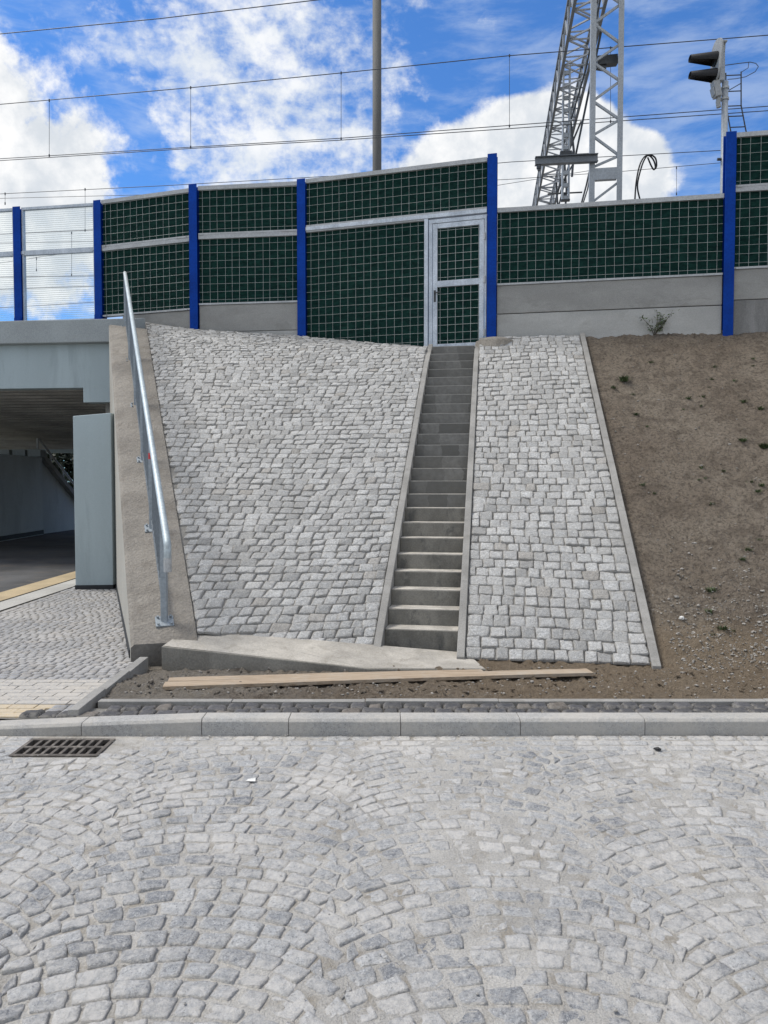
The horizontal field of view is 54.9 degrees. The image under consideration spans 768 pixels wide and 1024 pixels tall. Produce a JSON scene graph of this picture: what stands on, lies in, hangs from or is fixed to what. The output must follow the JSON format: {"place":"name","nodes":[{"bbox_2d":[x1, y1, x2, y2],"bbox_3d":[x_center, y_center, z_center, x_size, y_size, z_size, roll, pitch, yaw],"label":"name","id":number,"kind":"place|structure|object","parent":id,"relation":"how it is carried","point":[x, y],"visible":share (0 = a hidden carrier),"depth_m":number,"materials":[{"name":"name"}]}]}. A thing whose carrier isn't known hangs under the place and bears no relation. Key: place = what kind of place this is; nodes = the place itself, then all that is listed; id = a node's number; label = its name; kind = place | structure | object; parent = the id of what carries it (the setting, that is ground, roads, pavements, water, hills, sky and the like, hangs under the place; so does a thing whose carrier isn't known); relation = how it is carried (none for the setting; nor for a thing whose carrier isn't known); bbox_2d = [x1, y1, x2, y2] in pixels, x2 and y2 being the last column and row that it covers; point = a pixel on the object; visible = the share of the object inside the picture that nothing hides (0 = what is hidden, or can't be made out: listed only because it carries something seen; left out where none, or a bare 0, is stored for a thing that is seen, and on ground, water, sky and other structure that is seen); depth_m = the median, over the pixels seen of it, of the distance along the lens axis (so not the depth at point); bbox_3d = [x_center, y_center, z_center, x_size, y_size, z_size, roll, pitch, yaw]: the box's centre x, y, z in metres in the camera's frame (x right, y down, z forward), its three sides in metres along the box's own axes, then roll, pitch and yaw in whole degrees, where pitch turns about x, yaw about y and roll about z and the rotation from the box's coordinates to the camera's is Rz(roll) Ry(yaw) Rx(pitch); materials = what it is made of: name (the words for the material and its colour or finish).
{"place":"outdoors","nodes":[
{"label":"outdoors","id":0,"kind":"place"},
{"bbox_2d":[0,286,91,289],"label":"overhead wire","id":1,"kind":"object","parent":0,"point":[59,287],"visible":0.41,"depth_m":27.52,"materials":[{"name":"metal"}]},
{"bbox_2d":[1,302,92,307],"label":"overhead wire","id":2,"kind":"object","parent":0,"point":[52,304],"visible":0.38,"depth_m":29.67,"materials":[{"name":"metal"}]},
{"bbox_2d":[0,530,116,594],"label":"underpass floor","id":3,"kind":"structure","parent":0,"point":[29,560],"depth_m":16.21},
{"bbox_2d":[0,571,75,600],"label":"tactile band","id":4,"kind":"object","parent":3,"relation":"on","point":[11,593],"depth_m":11.89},
{"bbox_2d":[0,579,75,609],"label":"pale band","id":5,"kind":"object","parent":3,"relation":"on","point":[11,602],"depth_m":11.04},
{"bbox_2d":[36,438,74,533],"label":"wing wall","id":6,"kind":"structure","parent":3,"relation":"on","point":[58,504],"depth_m":25.25,"materials":[{"name":"paint"}]},
{"bbox_2d":[0,318,144,589],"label":"rail bridge","id":7,"kind":"structure","parent":3,"relation":"on","point":[54,386],"depth_m":15.19,"materials":[{"name":"concrete"}]},
{"bbox_2d":[0,208,14,317],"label":"glass screen","id":8,"kind":"object","parent":7,"relation":"on","point":[6,254],"visible":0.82,"depth_m":15.38,"materials":[{"name":"clear glass"}]},
{"bbox_2d":[12,206,26,320],"bbox_3d":[-7.589,-5.116,15.395,0.260,2.400,0.310,0,2,9],"label":"barrier post","id":9,"kind":"object","parent":7,"relation":"on","point":[17,264],"visible":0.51,"depth_m":15.33,"materials":[{"name":"blue metal"}]},
{"bbox_2d":[21,203,94,320],"bbox_3d":[-6.699,-5.118,15.252,1.644,2.358,0.095,0,2,9],"label":"glass screen","id":10,"kind":"object","parent":7,"relation":"on","point":[24,252],"visible":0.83,"depth_m":15.28,"materials":[{"name":"clear glass"}]},
{"bbox_2d":[93,200,106,318],"bbox_3d":[-5.809,-5.117,15.114,0.260,2.426,0.310,1,2,14],"label":"barrier post","id":11,"kind":"object","parent":7,"relation":"on","point":[98,257],"visible":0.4,"depth_m":15.05,"materials":[{"name":"blue metal"}]},
{"bbox_2d":[123,311,189,328],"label":"concrete slab","id":12,"kind":"structure","parent":7,"relation":"on","point":[179,319],"depth_m":14.65,"materials":[{"name":"grey concrete"}]},
{"bbox_2d":[102,237,189,317],"bbox_3d":[-4.755,-4.671,14.803,2.030,1.405,0.130,1,2,17],"label":"noise screen","id":13,"kind":"object","parent":12,"relation":"on","point":[158,275],"visible":0.98,"depth_m":14.78,"materials":[{"name":"metal"}]},
{"bbox_2d":[101,188,188,246],"bbox_3d":[-4.755,-5.844,14.757,2.030,0.946,0.130,1,2,17],"label":"noise screen","id":14,"kind":"object","parent":13,"relation":"on","point":[151,217],"visible":0.99,"depth_m":14.75,"materials":[{"name":"metal"}]},
{"bbox_2d":[26,241,92,242],"bbox_3d":[-8.328,-11.577,30.829,44.842,0.926,0.020,0,2,9],"label":"overhead wire","id":15,"kind":"object","parent":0,"point":[72,241],"visible":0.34,"depth_m":31.58,"materials":[{"name":"metal"}]},
{"bbox_2d":[26,257,93,276],"bbox_3d":[-6.673,-8.277,24.704,41.496,0.941,0.035,0,2,9],"label":"overhead wire","id":16,"kind":"object","parent":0,"point":[47,276],"visible":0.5,"depth_m":25.46,"materials":[{"name":"metal"}]},
{"bbox_2d":[0,595,153,718],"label":"pavement","id":17,"kind":"structure","parent":0,"point":[46,644],"depth_m":7.62,"materials":[{"name":"grey stone"}]},
{"bbox_2d":[0,704,53,717],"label":"yellow pavers","id":18,"kind":"object","parent":17,"relation":"on","point":[11,710],"visible":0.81,"depth_m":5.48,"materials":[{"name":"beige concrete"}]},
{"bbox_2d":[0,679,107,704],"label":"grey pavers","id":19,"kind":"object","parent":17,"relation":"on","point":[54,691],"visible":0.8,"depth_m":5.95,"materials":[{"name":"grey concrete"}]},
{"bbox_2d":[39,705,72,717],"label":"corner setts","id":20,"kind":"structure","parent":17,"relation":"on","point":[61,708],"depth_m":5.47,"materials":[{"name":"stone"}]},
{"bbox_2d":[0,587,132,679],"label":"path setts","id":21,"kind":"structure","parent":17,"relation":"on","point":[59,619],"depth_m":7.97,"materials":[{"name":"stone"}]},
{"bbox_2d":[105,403,109,412],"bbox_3d":[14.107,-2.444,27.426,39.786,2.250,35.000,0,2,0],"label":"track bed","id":22,"kind":"object","parent":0,"point":[107,406],"depth_m":15.35,"materials":[{"name":"grey"}]},
{"bbox_2d":[297,178,306,335],"bbox_3d":[-1.564,-4.682,14.234,0.166,3.341,0.180,0,2,13],"label":"barrier post","id":23,"kind":"object","parent":22,"relation":"on","point":[301,259],"visible":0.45,"depth_m":14.15,"materials":[{"name":"blue metal"}]},
{"bbox_2d":[305,208,486,352],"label":"gate","id":24,"kind":"structure","parent":23,"relation":"attached to","point":[455,280],"depth_m":13.41,"materials":[{"name":"metal"}]},
{"bbox_2d":[306,219,423,346],"bbox_3d":[-0.367,-4.134,13.895,2.318,2.493,0.130,1,2,16],"label":"noise screen","id":25,"kind":"object","parent":24,"relation":"attached to","point":[365,283],"visible":0.83,"depth_m":13.87,"materials":[{"name":"metal"}]},
{"bbox_2d":[306,157,487,226],"bbox_3d":[0.181,-5.872,13.670,3.459,0.909,0.130,1,2,16],"label":"noise screen","id":26,"kind":"object","parent":24,"relation":"on","point":[444,187],"visible":0.99,"depth_m":13.64,"materials":[{"name":"metal"}]},
{"bbox_2d":[373,0,380,170],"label":"concrete pole","id":27,"kind":"object","parent":22,"relation":"on","point":[376,82],"visible":0.25,"depth_m":19.48,"materials":[{"name":"grey concrete"}]},
{"bbox_2d":[487,153,497,336],"bbox_3d":[1.934,-4.539,13.233,0.166,3.615,0.180,1,2,13],"label":"barrier post","id":28,"kind":"object","parent":22,"relation":"on","point":[492,181],"visible":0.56,"depth_m":13.14,"materials":[{"name":"blue metal"}]},
{"bbox_2d":[532,0,607,205],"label":"truss gantry","id":29,"kind":"object","parent":22,"relation":"on","point":[568,137],"visible":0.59,"depth_m":20.49,"materials":[{"name":"metal"}]},
{"bbox_2d":[0,0,316,33],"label":"overhead wire","id":30,"kind":"object","parent":29,"relation":"attached to","point":[160,18],"visible":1,"depth_m":17.97,"materials":[{"name":"metal"}]},
{"bbox_2d":[535,0,623,201],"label":"lattice mast","id":31,"kind":"object","parent":22,"relation":"on","point":[604,61],"visible":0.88,"depth_m":15.41,"materials":[{"name":"metal"}]},
{"bbox_2d":[581,172,588,202],"bbox_3d":[4.336,-6.990,15.840,0.226,0.761,0.040,0,2,0],"label":"stay rod","id":32,"kind":"object","parent":31,"relation":"attached to","point":[587,187],"visible":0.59,"depth_m":15.83,"materials":[{"name":"metal"}]},
{"bbox_2d":[688,38,758,192],"bbox_3d":[7.074,-6.207,15.142,2.195,6.326,0.583,-1,3,-32],"label":"rail signal","id":33,"kind":"object","parent":22,"relation":"on","point":[715,76],"visible":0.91,"depth_m":14.66,"materials":[{"name":"paint"}]},
{"bbox_2d":[0,207,506,276],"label":"overhead wire","id":34,"kind":"object","parent":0,"point":[71,240],"visible":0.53,"depth_m":23.19,"materials":[{"name":"metal"}]},
{"bbox_2d":[2,150,720,231],"bbox_3d":[-0.887,-9.458,21.781,50.854,1.515,0.037,0,2,9],"label":"overhead wire","id":35,"kind":"object","parent":34,"relation":"attached to","point":[84,189],"visible":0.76,"depth_m":22.29,"materials":[{"name":"metal"}]},
{"bbox_2d":[145,322,427,644],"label":"sett slope","id":36,"kind":"structure","parent":0,"point":[210,470],"depth_m":9.90,"materials":[{"name":"stone"}]},
{"bbox_2d":[188,184,199,328],"bbox_3d":[-3.696,-4.769,14.485,0.166,3.196,0.180,0,2,12],"label":"barrier post","id":37,"kind":"object","parent":36,"relation":"on","point":[194,272],"visible":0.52,"depth_m":14.40,"materials":[{"name":"blue metal"}]},
{"bbox_2d":[248,330,296,334],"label":"concrete slab","id":38,"kind":"structure","parent":36,"relation":"on","point":[291,332],"depth_m":14.30,"materials":[{"name":"grey concrete"}]},
{"bbox_2d":[199,303,296,331],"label":"concrete slab","id":39,"kind":"structure","parent":38,"relation":"on","point":[260,317],"depth_m":14.35,"materials":[{"name":"grey concrete"}]},
{"bbox_2d":[198,231,296,305],"bbox_3d":[-2.632,-4.708,14.345,1.968,1.352,0.130,0,2,7],"label":"noise screen","id":40,"kind":"object","parent":39,"relation":"on","point":[249,268],"visible":1,"depth_m":14.34,"materials":[{"name":"metal"}]},
{"bbox_2d":[198,181,296,234],"bbox_3d":[-2.632,-5.853,14.300,1.968,0.942,0.130,0,2,7],"label":"noise screen","id":41,"kind":"object","parent":40,"relation":"on","point":[248,208],"visible":1,"depth_m":14.29,"materials":[{"name":"metal"}]},
{"bbox_2d":[2,171,585,262],"bbox_3d":[-10.972,-11.381,31.235,39.426,3.763,0.021,0,2,9],"label":"overhead wire","id":42,"kind":"object","parent":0,"point":[501,184],"visible":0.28,"depth_m":28.76,"materials":[{"name":"metal"}]},
{"bbox_2d":[0,163,715,198],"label":"overhead wire","id":43,"kind":"object","parent":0,"point":[500,179],"visible":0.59,"depth_m":23.78,"materials":[{"name":"metal"}]},
{"bbox_2d":[0,735,767,1023],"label":"road","id":44,"kind":"structure","parent":0,"point":[475,935],"depth_m":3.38,"materials":[{"name":"grey stone"}]},
{"bbox_2d":[8,738,115,756],"bbox_3d":[-2.115,1.705,4.890,0.570,0.312,0.320,0,2,0],"label":"storm drain","id":45,"kind":"object","parent":44,"relation":"in","point":[65,747],"visible":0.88,"depth_m":4.87,"materials":[{"name":"metal"}]},
{"bbox_2d":[0,734,767,1011],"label":"grit","id":46,"kind":"object","parent":44,"relation":"on","point":[613,1009],"visible":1,"depth_m":4.31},
{"bbox_2d":[0,713,767,735],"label":"kerb","id":47,"kind":"structure","parent":44,"relation":"on","point":[457,724],"depth_m":5.12,"materials":[{"name":"concrete"}]},
{"bbox_2d":[0,35,767,156],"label":"overhead wire","id":48,"kind":"object","parent":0,"point":[341,72],"visible":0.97,"depth_m":18.20,"materials":[{"name":"metal"}]},
{"bbox_2d":[0,106,767,158],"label":"overhead wire","id":49,"kind":"object","parent":48,"relation":"hanging from","point":[384,134],"visible":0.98,"depth_m":18.33,"materials":[{"name":"metal"}]},
{"bbox_2d":[0,110,767,160],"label":"overhead wire","id":50,"kind":"object","parent":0,"point":[385,137],"visible":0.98,"depth_m":18.40,"materials":[{"name":"metal"}]},
{"bbox_2d":[0,0,767,481],"label":"sky","id":51,"kind":"structure","parent":0,"point":[318,37],"materials":[{"name":"blue"}]},
{"bbox_2d":[97,330,767,702],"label":"dirt bank","id":52,"kind":"structure","parent":0,"point":[675,510],"depth_m":8.56,"materials":[{"name":"brown soil"}]},
{"bbox_2d":[68,657,147,716],"bbox_3d":[-2.220,1.443,6.064,0.080,0.145,1.566,0,2,0],"label":"path edging","id":53,"kind":"object","parent":52,"relation":"on","point":[90,700],"visible":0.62,"depth_m":5.87,"materials":[{"name":"concrete"}]},
{"bbox_2d":[109,325,197,666],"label":"wing wall","id":54,"kind":"structure","parent":52,"relation":"on","point":[137,589],"depth_m":8.82,"materials":[{"name":"concrete"}]},
{"bbox_2d":[121,271,173,627],"bbox_3d":[-3.560,-1.823,10.738,0.170,5.588,8.708,-1,2,-21],"label":"railing","id":55,"kind":"object","parent":54,"relation":"on","point":[157,527],"visible":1,"depth_m":8.53,"materials":[{"name":"metal"}]},
{"bbox_2d":[162,632,485,671],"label":"concrete beam","id":56,"kind":"structure","parent":52,"relation":"on","point":[204,652],"depth_m":6.88,"materials":[{"name":"grey concrete"}]},
{"bbox_2d":[168,669,482,681],"bbox_3d":[-0.449,1.409,6.335,2.700,0.076,0.120,0,2,-10],"label":"timber board","id":57,"kind":"object","parent":52,"relation":"on","point":[199,678],"visible":0.56,"depth_m":6.29,"materials":[{"name":"brown wood"}]},
{"bbox_2d":[163,668,593,689],"bbox_3d":[0.025,1.410,6.255,3.648,0.068,0.150,0,2,-9],"label":"timber board","id":58,"kind":"object","parent":52,"relation":"on","point":[265,682],"visible":1,"depth_m":6.20,"materials":[{"name":"brown wood"}]},
{"bbox_2d":[98,698,767,707],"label":"edging strip","id":59,"kind":"object","parent":52,"relation":"on","point":[105,703],"visible":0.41,"depth_m":5.52,"materials":[{"name":"concrete"}]},
{"bbox_2d":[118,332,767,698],"bbox_3d":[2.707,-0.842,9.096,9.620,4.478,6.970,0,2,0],"label":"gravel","id":60,"kind":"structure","parent":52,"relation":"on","point":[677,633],"depth_m":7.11,"materials":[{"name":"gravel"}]},
{"bbox_2d":[135,665,767,697],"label":"soil clods","id":61,"kind":"object","parent":52,"relation":"on","point":[215,692],"visible":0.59,"depth_m":6.04,"materials":[{"name":"brown soil"}]},
{"bbox_2d":[497,306,721,338],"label":"concrete slab","id":62,"kind":"structure","parent":52,"relation":"on","point":[599,324],"depth_m":12.88,"materials":[{"name":"grey concrete"}]},
{"bbox_2d":[497,275,721,314],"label":"concrete slab","id":63,"kind":"structure","parent":62,"relation":"on","point":[625,294],"depth_m":12.86,"materials":[{"name":"grey concrete"}]},
{"bbox_2d":[497,193,723,285],"bbox_3d":[3.878,-4.701,12.857,3.776,1.362,0.130,0,2,10],"label":"noise screen","id":64,"kind":"object","parent":63,"relation":"on","point":[658,237],"visible":1,"depth_m":12.84,"materials":[{"name":"metal"}]},
{"bbox_2d":[615,375,630,381],"bbox_3d":[3.718,-2.078,11.482,0.302,0.107,0.292,0,2,0],"label":"weed","id":65,"kind":"object","parent":52,"relation":"on","point":[624,379],"visible":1,"depth_m":11.42,"materials":[{"name":"green plant"}]},
{"bbox_2d":[640,309,679,335],"bbox_3d":[4.723,-3.251,12.736,0.640,0.456,0.344,0,2,9],"label":"sapling","id":66,"kind":"object","parent":52,"relation":"on","point":[657,325],"visible":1,"depth_m":12.69,"materials":[{"name":"green plant"}]},
{"bbox_2d":[705,587,716,592],"bbox_3d":[3.410,0.807,7.718,0.145,0.062,0.166,-1,3,-33],"label":"weed","id":67,"kind":"object","parent":52,"relation":"on","point":[711,589],"visible":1,"depth_m":7.71,"materials":[{"name":"green plant"}]},
{"bbox_2d":[721,131,736,335],"bbox_3d":[5.827,-4.560,12.522,0.166,3.618,0.180,0,2,10],"label":"barrier post","id":68,"kind":"object","parent":52,"relation":"on","point":[729,182],"visible":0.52,"depth_m":12.44,"materials":[{"name":"blue metal"}]},
{"bbox_2d":[733,299,767,334],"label":"concrete slab","id":69,"kind":"structure","parent":52,"relation":"on","point":[751,316],"depth_m":12.47,"materials":[{"name":"grey concrete"}]},
{"bbox_2d":[734,268,767,300],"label":"concrete slab","id":70,"kind":"structure","parent":69,"relation":"on","point":[750,284],"depth_m":12.45,"materials":[{"name":"grey concrete"}]},
{"bbox_2d":[734,185,767,269],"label":"noise screen","id":71,"kind":"object","parent":70,"relation":"on","point":[751,228],"visible":0.98,"depth_m":12.43,"materials":[{"name":"metal"}]},
{"bbox_2d":[736,130,767,186],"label":"noise screen","id":72,"kind":"object","parent":71,"relation":"on","point":[752,159],"visible":0.97,"depth_m":12.39,"materials":[{"name":"metal"}]},
{"bbox_2d":[758,442,767,448],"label":"weed","id":73,"kind":"object","parent":52,"relation":"on","point":[764,445],"visible":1,"depth_m":9.69,"materials":[{"name":"green plant"}]},
{"bbox_2d":[465,335,649,664],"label":"sett slope","id":74,"kind":"structure","parent":0,"point":[492,556],"depth_m":8.77,"materials":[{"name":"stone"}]},
{"bbox_2d":[476,337,512,347],"bbox_3d":[1.964,-2.866,13.078,0.680,0.410,0.500,0,2,0],"label":"concrete footing","id":75,"kind":"object","parent":74,"relation":"on","point":[493,341],"visible":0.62,"depth_m":12.86,"materials":[{"name":"grey concrete"}]},
{"bbox_2d":[634,154,656,198],"bbox_3d":[5.988,-7.661,16.915,0.518,1.027,0.036,0,2,0],"label":"cable loop","id":76,"kind":"object","parent":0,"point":[651,156],"visible":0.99,"depth_m":16.90,"materials":[{"name":"black rubber"}]},
{"label":"ground","id":77,"kind":"structure","parent":0,"visible":0},
{"bbox_2d":[46,453,73,488],"bbox_3d":[-15.512,-1.839,34.928,3.981,4.682,3.318,0,2,0],"label":"broadleaf tree","id":78,"kind":"object","parent":77,"relation":"on","point":[67,463],"visible":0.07,"depth_m":34.15,"materials":[{"name":"green plant"}]},
{"bbox_2d":[88,708,516,712],"bbox_3d":[2.650,1.471,5.396,10.700,0.001,0.260,0,2,0],"label":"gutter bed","id":79,"kind":"object","parent":77,"relation":"on","point":[100,710],"visible":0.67,"depth_m":5.49,"materials":[{"name":"grey concrete"}]},
{"bbox_2d":[19,701,767,718],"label":"basalt setts","id":80,"kind":"structure","parent":79,"relation":"on","point":[555,707],"depth_m":5.40,"materials":[{"name":"grey stone"}]},
{"bbox_2d":[374,343,478,658],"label":"staircase","id":81,"kind":"structure","parent":77,"relation":"on","point":[424,599],"depth_m":9.17,"materials":[{"name":"concrete"}]},
{"bbox_2d":[580,333,660,668],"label":"edging curb","id":82,"kind":"structure","parent":77,"relation":"on","point":[651,645],"depth_m":8.58,"materials":[{"name":"concrete"}]}
]}

